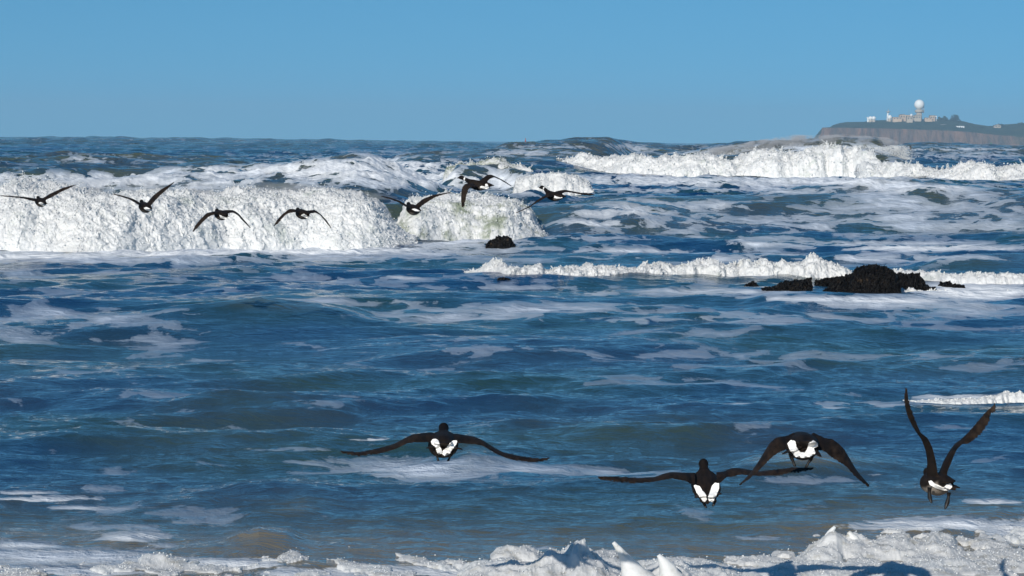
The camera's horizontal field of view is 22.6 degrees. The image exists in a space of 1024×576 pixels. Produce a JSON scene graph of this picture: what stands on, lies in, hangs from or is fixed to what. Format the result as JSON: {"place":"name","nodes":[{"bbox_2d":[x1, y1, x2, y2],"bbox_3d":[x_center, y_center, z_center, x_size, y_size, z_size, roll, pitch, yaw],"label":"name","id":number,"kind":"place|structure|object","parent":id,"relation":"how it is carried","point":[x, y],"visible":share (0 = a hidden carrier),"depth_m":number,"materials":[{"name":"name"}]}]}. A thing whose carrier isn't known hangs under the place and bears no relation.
{"place":"outdoors","nodes":[
{"label":"outdoors","id":0,"kind":"place"},
{"bbox_2d":[0,185,74,206],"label":"brant goose","id":1,"kind":"object","parent":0,"point":[39,201],"visible":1,"depth_m":37.96},
{"bbox_2d":[114,182,173,212],"bbox_3d":[-5.455,-1.343,37.952,0.563,0.462,0.766,3,4,36],"label":"brant goose","id":2,"kind":"object","parent":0,"point":[144,207],"visible":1,"depth_m":37.95},
{"bbox_2d":[193,208,250,231],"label":"brant goose","id":3,"kind":"object","parent":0,"point":[218,214],"visible":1,"depth_m":37.90},
{"bbox_2d":[274,207,330,227],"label":"brant goose","id":4,"kind":"object","parent":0,"point":[302,214],"visible":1,"depth_m":37.90},
{"bbox_2d":[381,192,450,214],"bbox_3d":[-1.429,-1.254,38.032,1.025,0.346,0.563,0,3,0],"label":"brant goose","id":5,"kind":"object","parent":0,"point":[412,209],"visible":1,"depth_m":37.95},
{"bbox_2d":[341,423,548,462],"bbox_3d":[-0.404,0.943,15.528,1.268,0.202,0.582,0,3,0],"label":"brant goose","id":6,"kind":"object","parent":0,"point":[443,441],"visible":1,"depth_m":15.42},
{"bbox_2d":[458,175,510,206],"bbox_3d":[-0.357,-1.445,38.043,1.059,0.474,0.700,-1,4,-23],"label":"brant goose","id":7,"kind":"object","parent":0,"point":[482,184],"visible":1,"depth_m":37.91},
{"bbox_2d":[0,136,1023,575],"bbox_3d":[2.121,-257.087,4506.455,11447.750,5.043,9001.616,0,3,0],"label":"sea","id":8,"kind":"structure","parent":0,"point":[224,406],"depth_m":33.64,"materials":[{"name":"liquid"}]},
{"bbox_2d":[0,171,419,251],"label":"breaking wave","id":9,"kind":"object","parent":8,"relation":"on","point":[81,219],"visible":0.94,"depth_m":70.18,"materials":[{"name":"white liquid"}]},
{"bbox_2d":[396,188,546,240],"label":"breaking wave","id":10,"kind":"object","parent":8,"relation":"on","point":[449,217],"visible":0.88,"depth_m":76.45,"materials":[{"name":"liquid"}]},
{"bbox_2d":[442,156,532,182],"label":"breaking wave","id":11,"kind":"object","parent":8,"relation":"on","point":[502,162],"visible":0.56,"depth_m":156.73,"materials":[{"name":"liquid"}]},
{"bbox_2d":[485,235,515,248],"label":"sea rock","id":12,"kind":"object","parent":8,"relation":"in","point":[503,242],"visible":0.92,"depth_m":71.46,"materials":[{"name":"black stone"}]},
{"bbox_2d":[0,527,1023,575],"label":"sea foam","id":13,"kind":"object","parent":8,"relation":"on","point":[934,553],"visible":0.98,"depth_m":18.18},
{"bbox_2d":[612,541,654,575],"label":"foam peak","id":14,"kind":"structure","parent":13,"relation":"on","point":[630,566],"depth_m":17.40,"materials":[{"name":"white liquid"}]},
{"bbox_2d":[512,170,593,195],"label":"breaking wave","id":15,"kind":"object","parent":8,"relation":"on","point":[554,181],"visible":0.95,"depth_m":135.10,"materials":[{"name":"white liquid"}]},
{"bbox_2d":[464,252,851,277],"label":"breaking wave","id":16,"kind":"object","parent":8,"relation":"on","point":[813,265],"visible":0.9,"depth_m":57.27,"materials":[{"name":"white liquid"}]},
{"bbox_2d":[657,554,683,575],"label":"foam peak","id":17,"kind":"structure","parent":8,"relation":"on","point":[667,567],"depth_m":17.45,"materials":[{"name":"white liquid"}]},
{"bbox_2d":[556,140,880,177],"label":"breaking wave","id":18,"kind":"object","parent":8,"relation":"on","point":[826,159],"visible":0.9,"depth_m":228.63,"materials":[{"name":"white liquid"}]},
{"bbox_2d":[743,281,759,286],"bbox_3d":[5.021,0.065,54.292,0.458,0.456,0.392,0,3,0],"label":"sea rock","id":19,"kind":"object","parent":8,"relation":"in","point":[752,284],"visible":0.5,"depth_m":54.20,"materials":[{"name":"black stone"}]},
{"bbox_2d":[761,277,812,290],"bbox_3d":[5.500,0.096,52.087,1.203,0.665,0.877,0,3,0],"label":"sea rock","id":20,"kind":"object","parent":8,"relation":"in","point":[799,285],"visible":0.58,"depth_m":51.86,"materials":[{"name":"black stone"}]},
{"bbox_2d":[699,142,918,159],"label":"sea spray","id":21,"kind":"object","parent":8,"relation":"on","point":[901,154],"visible":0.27,"depth_m":247.04,"materials":[{"name":"white liquid"}]},
{"bbox_2d":[814,274,847,286],"bbox_3d":[6.884,-0.100,54.268,0.946,0.452,0.694,0,3,0],"label":"sea rock","id":22,"kind":"object","parent":8,"relation":"in","point":[825,282],"visible":0.38,"depth_m":54.17,"materials":[{"name":"black stone"}]},
{"bbox_2d":[826,526,835,533],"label":"foam peak","id":23,"kind":"structure","parent":8,"relation":"on","point":[833,528],"depth_m":19.02,"materials":[{"name":"white liquid"}]},
{"bbox_2d":[847,531,858,539],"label":"foam peak","id":24,"kind":"structure","parent":8,"relation":"on","point":[850,534],"depth_m":19.07,"materials":[{"name":"white liquid"}]},
{"bbox_2d":[823,264,901,292],"bbox_3d":[7.038,-0.018,51.891,1.659,0.994,1.173,0,3,0],"label":"sea rock","id":25,"kind":"object","parent":8,"relation":"in","point":[872,278],"visible":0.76,"depth_m":51.52,"materials":[{"name":"black stone"}]},
{"bbox_2d":[897,272,935,290],"bbox_3d":[8.264,0.001,52.975,1.124,0.703,0.814,0,3,0],"label":"sea rock","id":26,"kind":"object","parent":8,"relation":"in","point":[916,281],"visible":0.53,"depth_m":52.75,"materials":[{"name":"black stone"}]},
{"bbox_2d":[854,159,1023,180],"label":"breaking wave","id":27,"kind":"object","parent":8,"relation":"on","point":[970,170],"visible":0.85,"depth_m":207.22,"materials":[{"name":"white liquid"}]},
{"bbox_2d":[938,281,964,287],"bbox_3d":[9.192,0.075,53.700,0.720,0.473,0.550,0,3,0],"label":"sea rock","id":28,"kind":"object","parent":8,"relation":"in","point":[948,284],"visible":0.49,"depth_m":53.61,"materials":[{"name":"black stone"}]},
{"bbox_2d":[893,268,1023,283],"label":"breaking wave","id":29,"kind":"object","parent":8,"relation":"on","point":[978,277],"visible":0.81,"depth_m":55.68,"materials":[{"name":"white liquid"}]},
{"bbox_2d":[901,287,1020,292],"bbox_3d":[9.219,0.096,52.368,3.056,0.286,1.344,0,3,-10],"label":"wave wash","id":30,"kind":"object","parent":8,"relation":"on","point":[909,289],"visible":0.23,"depth_m":52.02},
{"bbox_2d":[903,390,1023,404],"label":"breaking wave","id":31,"kind":"object","parent":8,"relation":"on","point":[1005,396],"visible":0.98,"depth_m":29.81,"materials":[{"name":"white liquid"}]},
{"bbox_2d":[0,0,1023,142],"label":"sky","id":32,"kind":"structure","parent":0,"point":[657,71],"materials":[{"name":"blue"}]},
{"bbox_2d":[516,185,593,212],"bbox_3d":[0.595,-1.322,38.055,1.438,0.397,0.583,-1,4,-26],"label":"brant goose","id":33,"kind":"object","parent":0,"point":[554,196],"visible":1,"depth_m":37.96},
{"bbox_2d":[598,459,812,507],"bbox_3d":[1.225,1.237,16.191,1.366,0.264,0.515,0,3,0],"label":"brant goose","id":34,"kind":"object","parent":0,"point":[704,481],"visible":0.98,"depth_m":16.12},
{"bbox_2d":[739,432,868,486],"bbox_3d":[1.769,1.044,15.541,0.620,0.322,0.570,3,4,41],"label":"brant goose","id":35,"kind":"object","parent":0,"point":[802,446],"visible":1,"depth_m":15.50},
{"bbox_2d":[814,119,1023,145],"bbox_3d":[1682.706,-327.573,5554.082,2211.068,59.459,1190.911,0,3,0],"label":"headland","id":36,"kind":"structure","parent":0,"point":[891,133],"depth_m":4990.54,"materials":[{"name":"grey stone"}]},
{"bbox_2d":[892,117,901,121],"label":"building","id":37,"kind":"structure","parent":36,"relation":"on","point":[896,119],"depth_m":5169.62,"materials":[{"name":"beige concrete"}]},
{"bbox_2d":[899,114,909,120],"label":"building","id":38,"kind":"structure","parent":36,"relation":"on","point":[903,116],"depth_m":5181.35,"materials":[{"name":"beige concrete"}]},
{"bbox_2d":[906,117,912,122],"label":"building","id":39,"kind":"structure","parent":36,"relation":"on","point":[909,119],"depth_m":5151.76,"materials":[{"name":"concrete"}]},
{"bbox_2d":[912,115,921,120],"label":"building","id":40,"kind":"structure","parent":36,"relation":"on","point":[916,117],"depth_m":5175.41,"materials":[{"name":"concrete"}]},
{"bbox_2d":[914,100,923,120],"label":"radar tower","id":41,"kind":"structure","parent":36,"relation":"on","point":[919,105],"depth_m":5180.67,"materials":[{"name":"concrete"}]},
{"bbox_2d":[924,118,931,121],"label":"building","id":42,"kind":"structure","parent":36,"relation":"on","point":[927,119],"depth_m":5173.69,"materials":[{"name":"beige concrete"}]},
{"bbox_2d":[938,116,947,120],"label":"tree","id":43,"kind":"object","parent":36,"relation":"on","point":[944,118],"visible":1,"depth_m":5218.07,"materials":[{"name":"green plant"}]},
{"bbox_2d":[949,114,960,121],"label":"tree","id":44,"kind":"object","parent":36,"relation":"on","point":[955,118],"visible":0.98,"depth_m":5213.51,"materials":[{"name":"green plant"}]},
{"bbox_2d":[904,388,995,508],"bbox_3d":[2.615,0.955,15.370,0.476,0.709,0.395,2,4,27],"label":"brant goose","id":45,"kind":"object","parent":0,"point":[934,481],"visible":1,"depth_m":15.34}
]}

